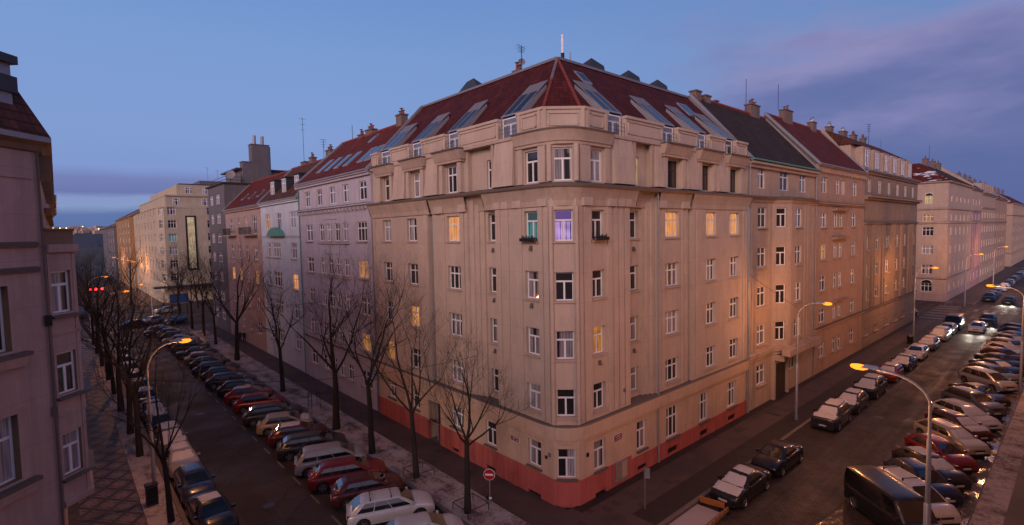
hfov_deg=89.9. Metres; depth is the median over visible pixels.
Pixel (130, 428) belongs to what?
bare tree
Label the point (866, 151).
window
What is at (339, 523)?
road markings
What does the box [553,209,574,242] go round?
window
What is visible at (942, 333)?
parked car
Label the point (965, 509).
muddy parking margin
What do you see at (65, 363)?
window
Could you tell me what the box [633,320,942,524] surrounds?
pavement margin
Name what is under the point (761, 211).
window
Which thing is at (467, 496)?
bare tree
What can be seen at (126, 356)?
parked car
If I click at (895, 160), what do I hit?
window
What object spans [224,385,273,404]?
parked car
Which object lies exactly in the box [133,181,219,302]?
office building
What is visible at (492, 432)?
window
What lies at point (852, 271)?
window
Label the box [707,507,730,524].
roadwork barrier
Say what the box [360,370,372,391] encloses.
window
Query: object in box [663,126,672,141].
window
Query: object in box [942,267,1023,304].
pavement
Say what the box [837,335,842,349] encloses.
window
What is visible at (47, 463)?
apartment building
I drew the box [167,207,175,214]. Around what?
window
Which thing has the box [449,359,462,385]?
window
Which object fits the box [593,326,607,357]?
window
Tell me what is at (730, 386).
window
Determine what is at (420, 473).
tree guard
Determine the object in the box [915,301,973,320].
cross street road
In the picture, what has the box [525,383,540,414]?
window
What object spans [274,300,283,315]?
window
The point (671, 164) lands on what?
window
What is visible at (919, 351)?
parked car
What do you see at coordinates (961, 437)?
parked car
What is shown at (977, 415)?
parked car
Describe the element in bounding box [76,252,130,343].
bare tree
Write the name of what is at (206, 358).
parked car
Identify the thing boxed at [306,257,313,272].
window
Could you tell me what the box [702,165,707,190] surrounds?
window
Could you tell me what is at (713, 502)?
roadwork barrier
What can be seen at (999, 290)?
parked car
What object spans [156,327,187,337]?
parked car
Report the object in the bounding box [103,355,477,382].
overhead cable
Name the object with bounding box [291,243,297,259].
window
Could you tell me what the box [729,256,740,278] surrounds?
window
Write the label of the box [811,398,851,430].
parked car
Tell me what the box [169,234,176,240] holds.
window
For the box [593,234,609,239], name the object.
flower box
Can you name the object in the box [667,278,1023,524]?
cobbled road
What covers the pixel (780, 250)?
window
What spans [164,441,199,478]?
parked car
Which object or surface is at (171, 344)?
parked car
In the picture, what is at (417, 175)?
window
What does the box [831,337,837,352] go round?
window
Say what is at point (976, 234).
apartment building
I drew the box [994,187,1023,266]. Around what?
apartment building
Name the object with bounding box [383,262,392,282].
window
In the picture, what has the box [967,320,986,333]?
driving car
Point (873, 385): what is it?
parked car
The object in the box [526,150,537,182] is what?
window
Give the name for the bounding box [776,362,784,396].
entrance door
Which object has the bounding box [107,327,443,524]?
road
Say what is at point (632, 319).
window
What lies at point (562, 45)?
roof antenna
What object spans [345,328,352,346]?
window
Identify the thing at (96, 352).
bare tree
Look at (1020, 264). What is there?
ground
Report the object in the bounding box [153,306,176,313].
driving car
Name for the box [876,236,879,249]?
window
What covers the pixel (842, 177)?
apartment building
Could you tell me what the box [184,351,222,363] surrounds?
parked car
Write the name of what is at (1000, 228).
apartment building
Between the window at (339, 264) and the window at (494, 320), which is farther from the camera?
the window at (339, 264)
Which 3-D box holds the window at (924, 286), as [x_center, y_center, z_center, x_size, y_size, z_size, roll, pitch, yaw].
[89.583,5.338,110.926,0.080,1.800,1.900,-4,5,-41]
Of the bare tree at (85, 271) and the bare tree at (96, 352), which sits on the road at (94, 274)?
the bare tree at (85, 271)
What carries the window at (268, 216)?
in the apartment building at (277, 203)
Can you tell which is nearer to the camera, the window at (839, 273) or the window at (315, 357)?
the window at (315, 357)
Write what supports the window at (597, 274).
in the apartment building at (634, 329)
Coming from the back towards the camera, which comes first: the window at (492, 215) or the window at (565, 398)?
the window at (492, 215)
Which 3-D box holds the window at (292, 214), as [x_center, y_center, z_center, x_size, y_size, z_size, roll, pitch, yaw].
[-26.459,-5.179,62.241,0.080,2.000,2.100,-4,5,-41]
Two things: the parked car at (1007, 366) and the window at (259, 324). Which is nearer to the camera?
the parked car at (1007, 366)
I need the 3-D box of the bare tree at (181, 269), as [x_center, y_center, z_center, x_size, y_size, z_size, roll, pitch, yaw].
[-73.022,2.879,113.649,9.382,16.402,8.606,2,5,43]
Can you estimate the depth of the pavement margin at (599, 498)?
40.64 m
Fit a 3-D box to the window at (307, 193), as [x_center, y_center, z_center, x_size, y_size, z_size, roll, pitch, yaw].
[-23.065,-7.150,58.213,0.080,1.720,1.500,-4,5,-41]
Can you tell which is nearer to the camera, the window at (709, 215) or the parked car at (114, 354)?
the window at (709, 215)
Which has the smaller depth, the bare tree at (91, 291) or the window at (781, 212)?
the window at (781, 212)
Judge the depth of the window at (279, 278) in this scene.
67.76 m
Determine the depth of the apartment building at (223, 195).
90.19 m
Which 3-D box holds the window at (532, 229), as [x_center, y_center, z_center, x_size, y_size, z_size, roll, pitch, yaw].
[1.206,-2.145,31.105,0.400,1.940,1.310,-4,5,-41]
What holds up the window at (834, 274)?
in the apartment building at (842, 177)
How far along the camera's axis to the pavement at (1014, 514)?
30.18 m
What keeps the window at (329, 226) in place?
in the apartment building at (334, 187)
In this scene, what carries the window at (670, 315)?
in the apartment building at (634, 329)
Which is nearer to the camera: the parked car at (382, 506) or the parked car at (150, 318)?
the parked car at (382, 506)
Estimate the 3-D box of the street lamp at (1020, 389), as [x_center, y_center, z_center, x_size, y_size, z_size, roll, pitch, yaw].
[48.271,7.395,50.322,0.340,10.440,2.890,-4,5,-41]
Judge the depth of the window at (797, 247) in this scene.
49.95 m
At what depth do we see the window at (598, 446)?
31.98 m
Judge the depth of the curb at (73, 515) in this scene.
31.32 m
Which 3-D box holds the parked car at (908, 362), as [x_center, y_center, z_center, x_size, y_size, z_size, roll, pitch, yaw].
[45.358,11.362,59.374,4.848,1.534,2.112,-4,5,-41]
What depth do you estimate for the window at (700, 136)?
39.61 m
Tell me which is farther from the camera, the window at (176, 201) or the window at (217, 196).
the window at (176, 201)
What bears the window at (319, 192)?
in the apartment building at (334, 187)
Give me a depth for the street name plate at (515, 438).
33.11 m
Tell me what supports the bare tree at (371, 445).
on the snowy verge at (444, 489)
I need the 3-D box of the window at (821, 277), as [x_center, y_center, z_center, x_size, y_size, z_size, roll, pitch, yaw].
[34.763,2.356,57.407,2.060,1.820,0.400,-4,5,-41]
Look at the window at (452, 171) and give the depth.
37.34 m
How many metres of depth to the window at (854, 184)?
64.45 m
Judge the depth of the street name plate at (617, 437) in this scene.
32.91 m
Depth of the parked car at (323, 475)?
33.60 m
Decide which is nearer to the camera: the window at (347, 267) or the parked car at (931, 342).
the window at (347, 267)
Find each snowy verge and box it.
[88,339,182,524]
[189,330,528,524]
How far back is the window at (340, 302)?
53.02 m
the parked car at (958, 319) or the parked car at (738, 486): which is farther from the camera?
the parked car at (958, 319)
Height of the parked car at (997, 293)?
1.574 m
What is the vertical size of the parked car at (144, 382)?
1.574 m
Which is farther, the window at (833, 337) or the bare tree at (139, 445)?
the window at (833, 337)
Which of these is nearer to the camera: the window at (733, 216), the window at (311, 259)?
the window at (733, 216)
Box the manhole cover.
[262,502,276,508]
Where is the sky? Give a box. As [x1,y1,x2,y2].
[0,0,1023,227]
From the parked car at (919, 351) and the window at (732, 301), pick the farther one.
the parked car at (919, 351)
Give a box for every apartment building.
[0,51,95,524]
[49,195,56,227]
[101,223,118,279]
[115,209,139,287]
[205,135,285,332]
[222,170,288,351]
[256,144,333,371]
[293,108,408,410]
[366,57,753,507]
[688,89,821,412]
[763,105,869,374]
[821,122,922,348]
[912,156,974,301]
[931,174,984,287]
[956,172,996,282]
[972,179,1008,273]
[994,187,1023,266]
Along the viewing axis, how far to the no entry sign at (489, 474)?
29.86 m
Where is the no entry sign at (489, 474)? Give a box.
[483,468,494,512]
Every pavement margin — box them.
[573,319,919,512]
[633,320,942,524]
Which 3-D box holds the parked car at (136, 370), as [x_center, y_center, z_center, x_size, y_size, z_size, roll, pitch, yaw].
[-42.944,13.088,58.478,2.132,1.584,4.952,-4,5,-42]
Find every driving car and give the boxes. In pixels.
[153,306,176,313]
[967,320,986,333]
[978,313,996,325]
[1002,296,1015,304]
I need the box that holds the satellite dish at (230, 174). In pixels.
[226,170,234,181]
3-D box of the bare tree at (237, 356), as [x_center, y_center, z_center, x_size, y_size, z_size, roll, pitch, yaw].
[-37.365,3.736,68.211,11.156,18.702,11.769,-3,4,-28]
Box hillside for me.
[73,233,103,247]
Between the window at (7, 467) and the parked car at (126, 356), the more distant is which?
the parked car at (126, 356)
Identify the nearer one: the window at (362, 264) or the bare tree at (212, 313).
the window at (362, 264)
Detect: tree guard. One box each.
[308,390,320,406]
[403,461,434,480]
[452,493,488,519]
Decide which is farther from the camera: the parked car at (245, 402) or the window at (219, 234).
the window at (219, 234)
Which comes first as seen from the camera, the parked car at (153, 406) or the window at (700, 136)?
the window at (700, 136)
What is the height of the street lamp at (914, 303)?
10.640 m
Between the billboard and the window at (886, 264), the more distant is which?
the billboard
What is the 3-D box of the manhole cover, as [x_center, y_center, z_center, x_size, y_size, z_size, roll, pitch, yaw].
[-14.914,14.941,31.535,0.840,0.022,0.840,-4,5,-41]
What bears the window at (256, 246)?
in the apartment building at (242, 211)
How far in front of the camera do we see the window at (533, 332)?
31.70 m
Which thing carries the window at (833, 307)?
in the apartment building at (842, 177)
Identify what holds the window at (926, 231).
in the apartment building at (943, 229)
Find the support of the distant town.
on the hillside
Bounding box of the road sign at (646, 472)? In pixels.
[644,466,649,508]
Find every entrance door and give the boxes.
[430,401,440,443]
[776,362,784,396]
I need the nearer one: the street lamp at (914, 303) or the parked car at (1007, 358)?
the parked car at (1007, 358)
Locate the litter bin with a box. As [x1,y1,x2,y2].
[907,335,913,343]
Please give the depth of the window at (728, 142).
42.58 m
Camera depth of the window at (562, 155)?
29.79 m
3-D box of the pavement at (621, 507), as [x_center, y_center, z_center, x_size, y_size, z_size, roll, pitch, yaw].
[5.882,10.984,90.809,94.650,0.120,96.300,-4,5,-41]
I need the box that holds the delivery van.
[844,465,940,524]
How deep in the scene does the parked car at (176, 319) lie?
99.01 m
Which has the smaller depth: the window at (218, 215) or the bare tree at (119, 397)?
the bare tree at (119, 397)
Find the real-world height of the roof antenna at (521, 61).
1.900 m
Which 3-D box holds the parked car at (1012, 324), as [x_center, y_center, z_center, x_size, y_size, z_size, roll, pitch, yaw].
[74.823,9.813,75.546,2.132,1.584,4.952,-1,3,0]
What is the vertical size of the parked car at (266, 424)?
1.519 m
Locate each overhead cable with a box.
[89,290,377,312]
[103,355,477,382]
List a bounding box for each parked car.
[112,347,131,358]
[115,355,136,362]
[116,319,145,328]
[120,361,139,377]
[123,368,146,384]
[131,377,153,398]
[137,386,159,403]
[139,398,167,423]
[143,325,168,335]
[144,315,164,324]
[146,409,175,431]
[153,420,187,456]
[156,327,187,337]
[160,330,192,340]
[162,334,199,345]
[163,315,187,324]
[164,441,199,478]
[168,337,202,348]
[171,340,209,353]
[173,461,215,504]
[176,346,217,359]
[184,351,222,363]
[185,489,238,524]
[189,355,229,369]
[192,360,240,376]
[201,366,245,380]
[205,371,256,389]
[217,378,264,396]
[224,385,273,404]
[233,392,284,413]
[242,402,303,426]
[256,411,312,436]
[268,421,327,446]
[276,430,346,460]
[294,441,366,477]
[308,456,385,492]
[330,470,403,509]
[346,485,434,524]
[386,510,463,524]
[710,463,770,508]
[751,439,803,476]
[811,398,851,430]
[835,388,868,413]
[852,373,886,398]
[875,362,903,382]
[877,466,960,524]
[883,457,963,504]
[890,353,917,370]
[892,446,971,489]
[904,433,978,472]
[905,343,928,359]
[913,418,990,456]
[917,335,939,350]
[925,409,993,441]
[929,325,951,340]
[931,398,1002,430]
[941,322,957,334]
[941,386,1006,416]
[943,313,964,330]
[948,382,1010,406]
[958,366,1018,391]
[963,361,1018,383]
[968,358,1023,376]
[974,352,1023,369]
[980,346,1023,362]
[982,292,996,301]
[984,341,1019,353]
[986,337,1020,347]
[989,290,999,298]
[991,333,1020,341]
[992,288,1002,295]
[993,330,1021,336]
[995,284,1007,291]
[998,326,1021,331]
[999,322,1021,328]
[1002,280,1012,286]
[1008,276,1017,283]
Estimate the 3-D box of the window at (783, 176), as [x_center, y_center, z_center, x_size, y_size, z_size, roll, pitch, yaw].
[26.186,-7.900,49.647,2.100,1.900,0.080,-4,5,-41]
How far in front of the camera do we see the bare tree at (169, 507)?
29.51 m
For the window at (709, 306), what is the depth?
40.79 m
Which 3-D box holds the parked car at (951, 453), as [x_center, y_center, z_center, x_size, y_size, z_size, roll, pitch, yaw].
[29.712,13.073,35.665,2.091,1.519,4.380,-1,3,0]
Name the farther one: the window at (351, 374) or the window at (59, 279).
the window at (351, 374)
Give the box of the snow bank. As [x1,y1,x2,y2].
[817,507,842,524]
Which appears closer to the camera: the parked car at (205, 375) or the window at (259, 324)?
the parked car at (205, 375)
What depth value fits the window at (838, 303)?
61.75 m
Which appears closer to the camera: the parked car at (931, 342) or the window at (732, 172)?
the window at (732, 172)
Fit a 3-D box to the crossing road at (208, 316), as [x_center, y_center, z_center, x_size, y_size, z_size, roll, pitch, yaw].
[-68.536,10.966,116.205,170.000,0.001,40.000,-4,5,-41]
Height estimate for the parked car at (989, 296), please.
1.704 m
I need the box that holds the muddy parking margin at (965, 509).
[954,370,1023,524]
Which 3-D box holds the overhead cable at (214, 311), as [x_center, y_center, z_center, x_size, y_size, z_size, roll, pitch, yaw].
[-20.152,3.000,39.024,21.782,1.250,0.026,-4,4,-39]
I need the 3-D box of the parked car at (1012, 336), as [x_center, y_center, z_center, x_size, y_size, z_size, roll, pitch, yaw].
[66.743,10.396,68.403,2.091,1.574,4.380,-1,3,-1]
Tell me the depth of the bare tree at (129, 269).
127.18 m
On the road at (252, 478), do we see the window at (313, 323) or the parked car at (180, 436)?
the parked car at (180, 436)
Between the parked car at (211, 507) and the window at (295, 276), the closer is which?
the parked car at (211, 507)
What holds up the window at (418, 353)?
in the apartment building at (634, 329)
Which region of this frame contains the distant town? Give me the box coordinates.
[53,226,106,234]
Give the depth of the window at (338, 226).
52.57 m
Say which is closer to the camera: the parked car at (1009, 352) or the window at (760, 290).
the window at (760, 290)
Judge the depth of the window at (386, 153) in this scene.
44.81 m
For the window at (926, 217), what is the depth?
110.02 m
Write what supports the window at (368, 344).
in the apartment building at (334, 187)
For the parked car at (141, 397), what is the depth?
50.53 m
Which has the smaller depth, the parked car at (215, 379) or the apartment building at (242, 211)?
the parked car at (215, 379)
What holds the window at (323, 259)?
in the apartment building at (334, 187)
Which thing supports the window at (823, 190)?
in the apartment building at (842, 177)
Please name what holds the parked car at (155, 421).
on the road at (252, 478)
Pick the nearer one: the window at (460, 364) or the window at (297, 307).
the window at (460, 364)
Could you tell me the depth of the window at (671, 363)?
37.50 m
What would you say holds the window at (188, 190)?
in the office building at (178, 212)
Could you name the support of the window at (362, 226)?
in the apartment building at (334, 187)
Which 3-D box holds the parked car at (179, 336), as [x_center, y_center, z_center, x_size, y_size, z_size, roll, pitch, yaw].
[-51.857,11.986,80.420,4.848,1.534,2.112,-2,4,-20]
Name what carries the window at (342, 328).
in the apartment building at (334, 187)
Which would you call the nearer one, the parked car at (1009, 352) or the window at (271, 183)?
the parked car at (1009, 352)
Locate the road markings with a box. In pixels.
[80,305,1018,524]
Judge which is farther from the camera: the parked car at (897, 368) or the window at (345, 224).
the parked car at (897, 368)
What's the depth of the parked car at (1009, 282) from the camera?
131.81 m
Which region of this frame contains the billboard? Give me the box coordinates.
[169,293,188,314]
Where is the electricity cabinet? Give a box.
[144,481,158,506]
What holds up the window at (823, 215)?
in the apartment building at (842, 177)
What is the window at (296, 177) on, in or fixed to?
in the apartment building at (277, 203)
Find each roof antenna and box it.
[517,44,524,68]
[561,34,570,59]
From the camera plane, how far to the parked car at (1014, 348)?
63.36 m
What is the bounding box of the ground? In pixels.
[75,247,1023,509]
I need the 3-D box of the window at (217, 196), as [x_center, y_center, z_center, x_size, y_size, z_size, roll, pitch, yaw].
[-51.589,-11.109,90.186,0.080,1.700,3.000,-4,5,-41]
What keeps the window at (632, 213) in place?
in the apartment building at (634, 329)
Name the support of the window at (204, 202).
in the office building at (178, 212)
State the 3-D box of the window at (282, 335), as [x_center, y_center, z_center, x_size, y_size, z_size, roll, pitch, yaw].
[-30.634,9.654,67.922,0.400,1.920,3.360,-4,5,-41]
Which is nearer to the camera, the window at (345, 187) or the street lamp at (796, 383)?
the street lamp at (796, 383)
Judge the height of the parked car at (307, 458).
1.705 m
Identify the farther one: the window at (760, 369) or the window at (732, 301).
the window at (760, 369)
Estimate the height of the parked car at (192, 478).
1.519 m
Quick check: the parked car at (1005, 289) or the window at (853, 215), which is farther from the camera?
the parked car at (1005, 289)
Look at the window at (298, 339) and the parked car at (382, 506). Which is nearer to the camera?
the parked car at (382, 506)
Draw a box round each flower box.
[519,235,536,241]
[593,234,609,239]
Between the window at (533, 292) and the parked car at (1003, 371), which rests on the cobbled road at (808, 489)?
the parked car at (1003, 371)
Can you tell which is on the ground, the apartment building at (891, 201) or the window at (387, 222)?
the apartment building at (891, 201)
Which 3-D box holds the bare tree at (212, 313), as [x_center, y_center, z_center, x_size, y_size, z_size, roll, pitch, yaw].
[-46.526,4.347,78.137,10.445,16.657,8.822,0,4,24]
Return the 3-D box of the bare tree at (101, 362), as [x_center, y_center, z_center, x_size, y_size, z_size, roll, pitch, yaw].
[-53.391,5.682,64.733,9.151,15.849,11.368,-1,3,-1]
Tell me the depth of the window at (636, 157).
34.57 m
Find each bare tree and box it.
[75,243,109,292]
[75,248,104,293]
[75,254,140,365]
[75,255,92,277]
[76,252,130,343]
[76,255,155,394]
[77,236,133,353]
[77,241,153,379]
[77,245,178,411]
[78,242,111,285]
[78,260,200,456]
[80,246,177,434]
[83,280,238,522]
[108,235,148,304]
[140,238,207,314]
[153,239,205,307]
[160,245,201,311]
[161,241,214,328]
[165,246,226,335]
[173,246,244,344]
[179,228,271,360]
[228,248,326,391]
[246,225,381,429]
[302,248,427,453]
[325,231,468,478]
[391,320,540,513]
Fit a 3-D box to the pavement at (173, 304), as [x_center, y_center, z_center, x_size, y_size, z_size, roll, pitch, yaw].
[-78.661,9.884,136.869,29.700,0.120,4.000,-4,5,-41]
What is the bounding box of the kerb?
[101,298,1023,524]
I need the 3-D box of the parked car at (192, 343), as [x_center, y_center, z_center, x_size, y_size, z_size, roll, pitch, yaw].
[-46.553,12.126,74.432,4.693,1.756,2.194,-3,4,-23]
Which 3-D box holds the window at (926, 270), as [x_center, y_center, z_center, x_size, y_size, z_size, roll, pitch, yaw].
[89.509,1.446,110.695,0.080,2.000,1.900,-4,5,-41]
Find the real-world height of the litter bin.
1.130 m
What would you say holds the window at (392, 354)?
in the apartment building at (634, 329)
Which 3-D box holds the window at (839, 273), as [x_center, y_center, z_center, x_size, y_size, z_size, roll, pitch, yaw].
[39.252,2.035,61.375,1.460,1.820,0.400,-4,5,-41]
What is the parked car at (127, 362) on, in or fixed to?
on the road at (252, 478)
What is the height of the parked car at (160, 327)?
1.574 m
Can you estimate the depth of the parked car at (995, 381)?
50.98 m
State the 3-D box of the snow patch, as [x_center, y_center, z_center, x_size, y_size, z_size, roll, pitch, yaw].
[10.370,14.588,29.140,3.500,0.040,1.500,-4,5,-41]
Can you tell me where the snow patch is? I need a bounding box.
[669,504,719,524]
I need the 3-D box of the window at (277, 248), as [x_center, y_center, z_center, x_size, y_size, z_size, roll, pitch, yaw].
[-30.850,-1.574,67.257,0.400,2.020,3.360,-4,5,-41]
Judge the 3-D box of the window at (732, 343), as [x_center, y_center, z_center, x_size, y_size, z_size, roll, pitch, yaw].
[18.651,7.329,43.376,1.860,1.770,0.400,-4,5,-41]
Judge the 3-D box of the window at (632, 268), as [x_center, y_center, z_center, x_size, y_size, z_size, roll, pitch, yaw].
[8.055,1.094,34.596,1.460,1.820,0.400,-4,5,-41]
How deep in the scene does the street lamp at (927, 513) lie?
20.84 m
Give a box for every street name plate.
[511,434,519,442]
[613,432,621,441]
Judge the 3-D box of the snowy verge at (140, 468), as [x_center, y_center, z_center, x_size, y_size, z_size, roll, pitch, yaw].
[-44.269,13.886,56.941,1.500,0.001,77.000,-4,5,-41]
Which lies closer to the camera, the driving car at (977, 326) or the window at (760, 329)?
the window at (760, 329)
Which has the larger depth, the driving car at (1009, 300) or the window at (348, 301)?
the driving car at (1009, 300)
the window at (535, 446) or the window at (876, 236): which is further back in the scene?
the window at (876, 236)
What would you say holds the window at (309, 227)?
in the apartment building at (334, 187)
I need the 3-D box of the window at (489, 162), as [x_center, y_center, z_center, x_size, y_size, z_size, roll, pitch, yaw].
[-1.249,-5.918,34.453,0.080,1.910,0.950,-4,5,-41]
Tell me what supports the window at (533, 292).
in the apartment building at (634, 329)
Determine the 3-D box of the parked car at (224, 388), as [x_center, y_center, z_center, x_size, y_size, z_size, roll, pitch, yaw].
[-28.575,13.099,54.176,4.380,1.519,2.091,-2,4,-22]
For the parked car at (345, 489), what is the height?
1.519 m
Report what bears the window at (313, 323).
in the apartment building at (334, 187)
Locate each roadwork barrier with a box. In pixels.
[700,496,724,510]
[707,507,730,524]
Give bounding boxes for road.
[76,266,148,310]
[79,301,213,337]
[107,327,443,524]
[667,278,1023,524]
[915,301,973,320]
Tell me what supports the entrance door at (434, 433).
in the apartment building at (634, 329)
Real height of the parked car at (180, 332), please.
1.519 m
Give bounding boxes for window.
[0,287,5,351]
[0,416,15,485]
[50,270,69,313]
[56,350,74,394]
[62,428,80,474]
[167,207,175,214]
[168,220,175,227]
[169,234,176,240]
[169,247,177,254]
[170,260,178,267]
[172,198,179,204]
[185,187,191,193]
[201,199,207,205]
[216,194,219,203]
[217,214,220,223]
[218,233,221,242]
[219,252,222,261]
[222,309,225,319]
[230,218,232,233]
[232,289,236,302]
[253,216,256,233]
[254,245,258,260]
[255,270,259,284]
[255,295,260,310]
[256,322,261,335]
[266,214,269,228]
[266,243,270,257]
[270,181,274,194]
[271,243,280,258]
[274,271,282,287]
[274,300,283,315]
[275,327,284,344]
[277,213,280,227]
[282,178,285,192]
[290,211,295,227]
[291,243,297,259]
[291,274,298,290]
[293,304,299,320]
[294,175,298,189]
[294,335,301,351]
[305,225,312,241]
[306,192,309,206]
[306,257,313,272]
[307,287,314,303]
[308,317,316,334]
[310,349,317,365]
[317,189,321,205]
[318,224,324,241]
[319,258,325,274]
[320,290,326,306]
[321,321,328,338]
[323,354,329,370]
[325,224,332,241]
[326,258,333,274]
[327,291,334,308]
[330,187,334,203]
[333,223,339,241]
[335,259,341,276]
[335,292,342,310]
[337,326,343,343]
[338,362,345,378]
[341,223,348,241]
[343,184,348,201]
[344,259,349,277]
[344,294,351,312]
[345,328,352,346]
[346,364,353,382]
[355,221,367,241]
[356,260,368,279]
[359,333,371,353]
[360,181,366,199]
[360,296,369,317]
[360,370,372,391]
[382,151,389,163]
[382,220,391,242]
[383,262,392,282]
[385,178,389,200]
[385,301,393,322]
[386,341,395,362]
[387,380,396,400]
[406,218,417,242]
[407,263,418,286]
[408,306,419,329]
[410,348,420,371]
[412,391,420,411]
[413,142,420,156]
[414,173,419,196]
[445,216,460,242]
[447,266,461,291]
[448,166,456,192]
[448,313,462,339]
[449,132,457,147]
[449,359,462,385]
[449,407,464,432]
[483,421,496,450]
[487,214,494,242]
[488,160,491,188]
[488,268,496,294]
[489,318,497,345]
[490,369,498,395]
[503,116,516,137]
[522,211,538,242]
[523,271,539,301]
[524,327,540,358]
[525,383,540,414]
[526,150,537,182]
[526,438,541,471]
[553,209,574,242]
[554,147,570,179]
[554,272,575,302]
[555,331,575,361]
[555,390,576,419]
[556,449,577,481]
[591,149,600,181]
[591,210,606,241]
[592,269,606,300]
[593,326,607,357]
[593,382,607,413]
[594,439,608,474]
[608,114,620,134]
[630,211,639,239]
[630,265,639,292]
[630,316,640,343]
[631,367,640,394]
[635,157,637,185]
[636,420,648,453]
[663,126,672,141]
[665,211,680,238]
[665,262,680,288]
[665,310,680,337]
[665,357,680,385]
[666,405,680,441]
[668,161,675,187]
[698,134,704,147]
[698,392,710,424]
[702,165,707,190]
[705,259,717,282]
[705,302,717,326]
[705,346,716,370]
[706,212,717,236]
[725,140,731,153]
[726,381,737,410]
[728,338,739,361]
[729,213,740,235]
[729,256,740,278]
[729,297,739,320]
[730,169,734,192]
[756,324,767,347]
[756,364,766,387]
[757,207,768,228]
[757,247,768,268]
[757,286,767,308]
[758,169,763,188]
[775,321,783,339]
[776,208,785,226]
[776,246,784,264]
[776,284,784,302]
[780,172,786,190]
[789,356,793,368]
[794,282,802,302]
[794,318,802,338]
[795,208,803,227]
[795,245,803,265]
[800,175,804,192]
[818,342,826,359]
[819,275,827,292]
[819,308,826,324]
[820,213,828,227]
[820,244,827,260]
[821,177,825,192]
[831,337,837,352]
[832,304,837,319]
[833,243,838,258]
[833,273,838,288]
[834,213,839,227]
[836,179,838,193]
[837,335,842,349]
[838,272,843,287]
[838,303,842,317]
[839,213,844,227]
[839,243,843,257]
[849,299,855,312]
[849,329,855,343]
[850,269,856,284]
[851,214,857,226]
[851,242,856,255]
[852,182,855,195]
[865,150,868,166]
[875,153,878,169]
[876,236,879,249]
[885,156,887,171]
[885,260,889,272]
[886,235,890,248]
[893,159,896,173]
[901,161,903,175]
[908,163,910,176]
[921,264,931,273]
[921,283,931,291]
[922,227,933,235]
[922,246,932,253]
[923,214,933,220]
[925,195,932,203]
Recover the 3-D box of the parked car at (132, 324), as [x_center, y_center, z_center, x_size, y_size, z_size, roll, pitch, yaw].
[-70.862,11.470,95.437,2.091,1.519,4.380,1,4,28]
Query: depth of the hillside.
1403.02 m
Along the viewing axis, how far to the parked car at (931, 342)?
67.57 m
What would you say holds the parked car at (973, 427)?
on the cobbled road at (808, 489)
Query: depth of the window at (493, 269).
35.19 m
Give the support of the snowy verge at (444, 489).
on the pavement at (621, 507)
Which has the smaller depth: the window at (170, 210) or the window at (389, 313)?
the window at (389, 313)
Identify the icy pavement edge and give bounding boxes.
[969,390,1023,524]
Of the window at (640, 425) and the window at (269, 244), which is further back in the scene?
the window at (269, 244)
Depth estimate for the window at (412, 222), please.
41.63 m
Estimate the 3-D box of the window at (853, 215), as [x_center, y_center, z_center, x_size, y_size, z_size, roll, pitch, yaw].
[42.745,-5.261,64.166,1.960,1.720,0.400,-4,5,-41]
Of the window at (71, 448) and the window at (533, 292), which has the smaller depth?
the window at (71, 448)
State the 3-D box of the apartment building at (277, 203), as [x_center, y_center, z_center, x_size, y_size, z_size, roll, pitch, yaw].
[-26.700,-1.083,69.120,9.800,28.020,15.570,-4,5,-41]
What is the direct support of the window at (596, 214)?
in the apartment building at (634, 329)
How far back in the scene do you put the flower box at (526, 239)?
30.80 m
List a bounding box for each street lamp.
[146,339,190,481]
[794,301,831,419]
[850,363,931,524]
[913,267,937,339]
[963,253,982,306]
[986,284,1023,392]
[992,246,1007,284]
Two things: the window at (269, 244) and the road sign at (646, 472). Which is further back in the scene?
the window at (269, 244)
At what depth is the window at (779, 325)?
48.78 m
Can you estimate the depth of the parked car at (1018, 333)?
70.82 m
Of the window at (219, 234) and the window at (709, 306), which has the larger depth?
the window at (219, 234)
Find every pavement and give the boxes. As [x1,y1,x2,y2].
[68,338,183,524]
[79,338,146,524]
[93,266,162,304]
[149,299,212,306]
[183,319,935,524]
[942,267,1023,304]
[967,388,1023,524]
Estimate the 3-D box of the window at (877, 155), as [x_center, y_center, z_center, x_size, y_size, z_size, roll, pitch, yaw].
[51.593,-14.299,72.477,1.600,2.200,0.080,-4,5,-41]
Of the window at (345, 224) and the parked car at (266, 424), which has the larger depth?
the window at (345, 224)
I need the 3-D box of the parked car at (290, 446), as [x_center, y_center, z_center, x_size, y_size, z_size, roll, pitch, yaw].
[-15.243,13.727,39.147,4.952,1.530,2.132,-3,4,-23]

